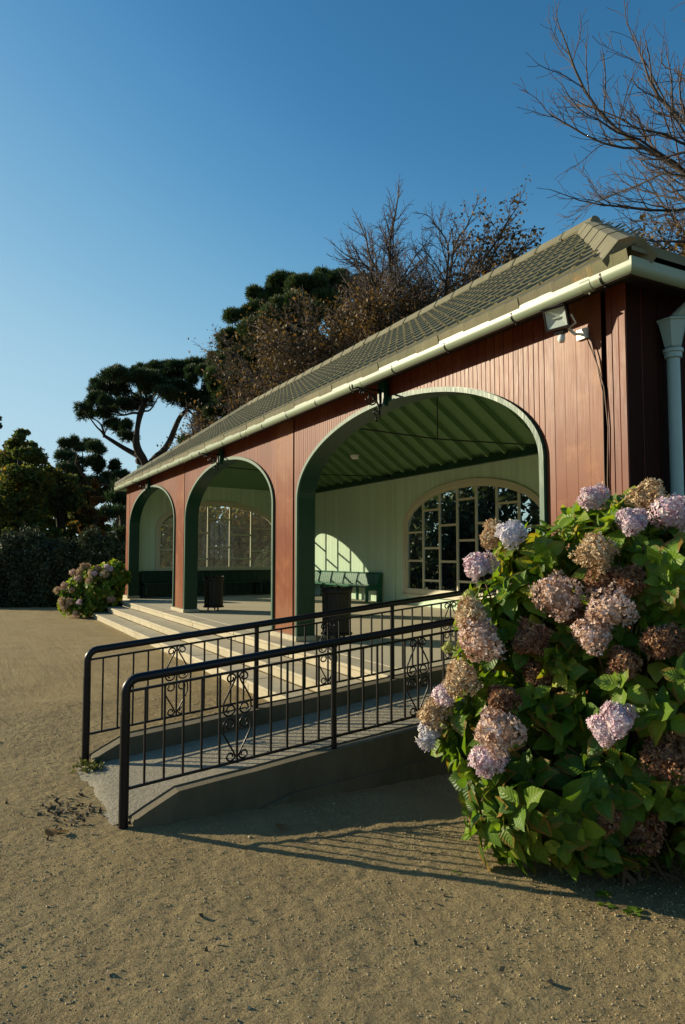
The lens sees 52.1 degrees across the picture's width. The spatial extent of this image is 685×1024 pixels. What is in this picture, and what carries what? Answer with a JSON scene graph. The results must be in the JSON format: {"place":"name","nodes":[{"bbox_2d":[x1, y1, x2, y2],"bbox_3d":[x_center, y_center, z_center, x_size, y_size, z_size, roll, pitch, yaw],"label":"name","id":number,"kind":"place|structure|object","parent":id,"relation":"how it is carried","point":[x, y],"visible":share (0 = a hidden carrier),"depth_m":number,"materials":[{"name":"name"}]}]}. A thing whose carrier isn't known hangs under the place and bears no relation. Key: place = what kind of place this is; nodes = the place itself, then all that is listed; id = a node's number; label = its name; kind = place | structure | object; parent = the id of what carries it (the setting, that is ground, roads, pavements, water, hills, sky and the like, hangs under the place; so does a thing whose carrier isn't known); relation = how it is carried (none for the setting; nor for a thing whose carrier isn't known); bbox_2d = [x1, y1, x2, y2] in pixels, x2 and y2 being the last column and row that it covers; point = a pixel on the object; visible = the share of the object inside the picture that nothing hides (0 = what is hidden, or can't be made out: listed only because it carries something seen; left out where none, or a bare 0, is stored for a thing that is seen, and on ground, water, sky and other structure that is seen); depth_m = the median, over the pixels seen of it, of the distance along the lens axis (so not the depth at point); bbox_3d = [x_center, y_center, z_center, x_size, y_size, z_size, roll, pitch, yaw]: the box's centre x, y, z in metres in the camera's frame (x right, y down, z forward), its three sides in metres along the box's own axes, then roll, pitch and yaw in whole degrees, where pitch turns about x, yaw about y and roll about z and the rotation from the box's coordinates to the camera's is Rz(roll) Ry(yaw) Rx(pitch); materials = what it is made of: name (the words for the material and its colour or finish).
{"place":"outdoors","nodes":[
{"label":"outdoors","id":0,"kind":"place"},
{"bbox_2d":[0,416,9,536],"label":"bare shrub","id":1,"kind":"object","parent":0,"point":[1,425],"visible":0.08,"depth_m":35.38,"materials":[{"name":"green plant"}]},
{"bbox_2d":[0,565,684,1023],"bbox_3d":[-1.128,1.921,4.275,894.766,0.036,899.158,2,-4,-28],"label":"ground","id":2,"kind":"structure","parent":0,"point":[44,651],"depth_m":3.30,"materials":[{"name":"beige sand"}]},
{"bbox_2d":[0,427,69,550],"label":"autumn tree","id":3,"kind":"object","parent":2,"relation":"on","point":[30,495],"visible":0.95,"depth_m":28.60,"materials":[{"name":"green plant"}]},
{"bbox_2d":[45,828,57,835],"bbox_3d":[-1.735,1.907,4.165,0.078,0.039,0.086,-1,-4,17],"label":"dead leaf","id":4,"kind":"object","parent":2,"relation":"on","point":[50,832],"visible":1,"depth_m":4.17,"materials":[{"name":"brown plant"}]},
{"bbox_2d":[0,523,125,607],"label":"clipped hedge","id":5,"kind":"object","parent":2,"relation":"on","point":[36,573],"visible":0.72,"depth_m":22.69,"materials":[{"name":"green plant"}]},
{"bbox_2d":[43,465,112,541],"bbox_3d":[-13.020,0.881,33.719,3.504,5.915,4.311,2,-4,-28],"label":"autumn tree","id":6,"kind":"object","parent":2,"relation":"on","point":[66,523],"visible":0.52,"depth_m":32.42,"materials":[{"name":"green plant"}]},
{"bbox_2d":[51,433,131,495],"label":"umbrella pine","id":7,"kind":"object","parent":2,"relation":"on","point":[68,449],"visible":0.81,"depth_m":60.92,"materials":[{"name":"green plant"}]},
{"bbox_2d":[53,558,131,618],"bbox_3d":[-6.756,2.063,19.003,1.880,1.638,1.505,-1,-4,12],"label":"hydrangea bush","id":8,"kind":"object","parent":2,"relation":"on","point":[98,589],"visible":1,"depth_m":18.63,"materials":[{"name":"green plant"}]},
{"bbox_2d":[76,478,118,553],"bbox_3d":[-10.814,1.057,30.121,1.447,5.019,3.876,0,-4,-1],"label":"tree","id":9,"kind":"object","parent":2,"relation":"on","point":[95,501],"visible":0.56,"depth_m":30.00,"materials":[{"name":"plant"}]},
{"bbox_2d":[97,477,126,545],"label":"conifer","id":10,"kind":"object","parent":2,"relation":"on","point":[117,500],"visible":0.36,"depth_m":50.11,"materials":[{"name":"green plant"}]},
{"bbox_2d":[73,355,213,465],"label":"umbrella pine","id":11,"kind":"object","parent":2,"relation":"on","point":[165,380],"visible":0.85,"depth_m":46.92,"materials":[{"name":"green plant"}]},
{"bbox_2d":[175,410,219,556],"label":"conifer","id":12,"kind":"object","parent":2,"relation":"on","point":[179,439],"depth_m":56.76,"materials":[{"name":"plant"}]},
{"bbox_2d":[160,506,270,566],"bbox_3d":[-4.564,1.107,29.121,8.249,4.928,5.841,2,-4,-28],"label":"autumn shrub","id":13,"kind":"object","parent":2,"relation":"on","point":[240,524],"visible":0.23,"depth_m":27.48,"materials":[{"name":"plant"}]},
{"bbox_2d":[157,343,301,522],"bbox_3d":[-3.798,-2.436,33.304,8.838,12.352,10.092,2,-4,-28],"label":"thin tree","id":14,"kind":"object","parent":2,"relation":"on","point":[196,426],"visible":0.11,"depth_m":32.05,"materials":[{"name":"brown plant"}]},
{"bbox_2d":[93,600,406,701],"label":"stone steps","id":15,"kind":"structure","parent":2,"relation":"on","point":[154,622],"depth_m":10.55,"materials":[{"name":"stone"}]},
{"bbox_2d":[188,317,361,419],"bbox_3d":[-0.803,-2.756,33.147,11.098,12.959,11.112,-1,-4,11],"label":"thin tree","id":16,"kind":"object","parent":2,"relation":"on","point":[237,358],"visible":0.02,"depth_m":32.06,"materials":[{"name":"brown plant"}]},
{"bbox_2d":[275,823,285,828],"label":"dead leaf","id":17,"kind":"object","parent":2,"relation":"on","point":[280,826],"visible":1,"depth_m":4.24,"materials":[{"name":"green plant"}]},
{"bbox_2d":[77,660,496,828],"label":"access ramp","id":18,"kind":"structure","parent":2,"relation":"on","point":[391,754],"depth_m":5.19,"materials":[{"name":"concrete"}]},
{"bbox_2d":[68,756,104,772],"bbox_3d":[-1.975,1.961,5.445,0.273,0.066,0.377,1,-4,-10],"label":"moss","id":19,"kind":"object","parent":18,"relation":"on","point":[94,765],"visible":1,"depth_m":5.39,"materials":[{"name":"green plant"}]},
{"bbox_2d":[81,586,496,761],"bbox_3d":[-0.142,1.411,6.638,4.386,1.373,0.060,2,-4,-28],"label":"railing","id":20,"kind":"object","parent":18,"relation":"on","point":[88,659],"visible":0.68,"depth_m":6.27,"materials":[{"name":"black metal"}]},
{"bbox_2d":[118,618,494,829],"bbox_3d":[0.570,1.329,5.326,4.386,1.373,0.060,2,-4,-28],"label":"railing","id":21,"kind":"object","parent":18,"relation":"attached to","point":[124,760],"visible":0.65,"depth_m":4.71,"materials":[{"name":"black metal"}]},
{"bbox_2d":[200,264,380,421],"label":"round pine","id":22,"kind":"object","parent":2,"relation":"on","point":[319,282],"visible":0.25,"depth_m":40.80,"materials":[{"name":"green plant"}]},
{"bbox_2d":[5,787,616,990],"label":"leaf litter","id":23,"kind":"object","parent":2,"relation":"on","point":[550,981],"visible":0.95,"depth_m":4.45,"materials":[{"name":"brown plant"}]},
{"bbox_2d":[224,164,545,588],"bbox_3d":[2.109,-4.857,29.095,13.882,16.663,13.418,0,-4,2],"label":"bare tree","id":24,"kind":"object","parent":2,"relation":"on","point":[373,312],"visible":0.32,"depth_m":26.48,"materials":[{"name":"brown plant"}]},
{"bbox_2d":[114,216,684,761],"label":"park shelter","id":25,"kind":"object","parent":2,"relation":"on","point":[486,380],"visible":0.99,"depth_m":9.90,"materials":[{"name":"red wood"}]},
{"bbox_2d":[141,570,270,597],"bbox_3d":[-3.631,2.153,21.284,4.820,0.761,0.488,2,-4,-28],"label":"bench","id":26,"kind":"object","parent":25,"relation":"on","point":[257,577],"visible":0.52,"depth_m":21.37,"materials":[{"name":"green wood"}]},
{"bbox_2d":[203,575,224,610],"bbox_3d":[-2.848,1.787,15.504,0.471,0.771,0.466,2,-4,-28],"label":"litter bin","id":27,"kind":"object","parent":25,"relation":"on","point":[213,591],"visible":1,"depth_m":15.33,"materials":[{"name":"black metal"}]},
{"bbox_2d":[321,585,352,638],"bbox_3d":[-0.084,1.450,10.119,0.471,0.771,0.466,2,-4,-28],"label":"litter bin","id":28,"kind":"object","parent":25,"relation":"on","point":[337,597],"visible":0.85,"depth_m":9.95,"materials":[{"name":"black metal"}]},
{"bbox_2d":[315,570,381,601],"bbox_3d":[-0.265,2.080,20.155,0.488,0.765,4.545,2,-4,-28],"label":"bench","id":29,"kind":"object","parent":25,"relation":"on","point":[369,581],"visible":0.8,"depth_m":19.27,"materials":[{"name":"green wood"}]},
{"bbox_2d":[350,454,358,458],"bbox_3d":[0.330,-1.468,18.112,0.270,0.220,0.270,2,-4,-28],"label":"ceiling lamp","id":30,"kind":"object","parent":25,"relation":"attached to","point":[354,456],"visible":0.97,"depth_m":18.01,"materials":[{"name":"white plastic"}]},
{"bbox_2d":[540,303,608,487],"bbox_3d":[1.745,-0.214,5.280,0.460,2.787,0.250,0,-4,3],"label":"floodlight","id":31,"kind":"object","parent":25,"relation":"attached to","point":[559,316],"visible":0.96,"depth_m":5.34,"materials":[{"name":"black metal"}]},
{"bbox_2d":[410,486,539,593],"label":"window","id":32,"kind":"structure","parent":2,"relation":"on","point":[486,500],"depth_m":20.03,"materials":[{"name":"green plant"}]},
{"bbox_2d":[492,846,505,868],"bbox_3d":[0.842,1.834,3.712,0.100,0.114,0.100,-3,-5,40],"label":"weed","id":33,"kind":"object","parent":2,"relation":"on","point":[501,860],"visible":0.57,"depth_m":3.71,"materials":[{"name":"green plant"}]},
{"bbox_2d":[414,477,684,886],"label":"hydrangea bush","id":34,"kind":"object","parent":2,"relation":"on","point":[556,765],"visible":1,"depth_m":3.61,"materials":[{"name":"green plant"}]},
{"bbox_2d":[511,0,684,255],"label":"bare tree","id":35,"kind":"object","parent":2,"relation":"on","point":[661,157],"visible":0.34,"depth_m":19.32,"materials":[{"name":"brown plant"}]},
{"bbox_2d":[594,890,612,897],"bbox_3d":[1.268,1.861,3.412,0.098,0.019,0.088,2,-4,-28],"label":"weed","id":36,"kind":"object","parent":2,"relation":"on","point":[599,893],"visible":1,"depth_m":3.41,"materials":[{"name":"green plant"}]},
{"bbox_2d":[596,902,616,909],"bbox_3d":[1.241,1.849,3.296,0.089,0.016,0.060,0,-4,-5],"label":"weed","id":37,"kind":"object","parent":2,"relation":"on","point":[607,903],"visible":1,"depth_m":3.30,"materials":[{"name":"green plant"}]},
{"bbox_2d":[622,906,643,915],"bbox_3d":[1.340,1.845,3.239,0.089,0.019,0.114,-2,-4,30],"label":"weed","id":38,"kind":"object","parent":2,"relation":"on","point":[629,909],"visible":1,"depth_m":3.24,"materials":[{"name":"green plant"}]},
{"bbox_2d":[0,0,684,556],"label":"sky","id":39,"kind":"structure","parent":0,"point":[160,160],"materials":[{"name":"blue"}]}
]}

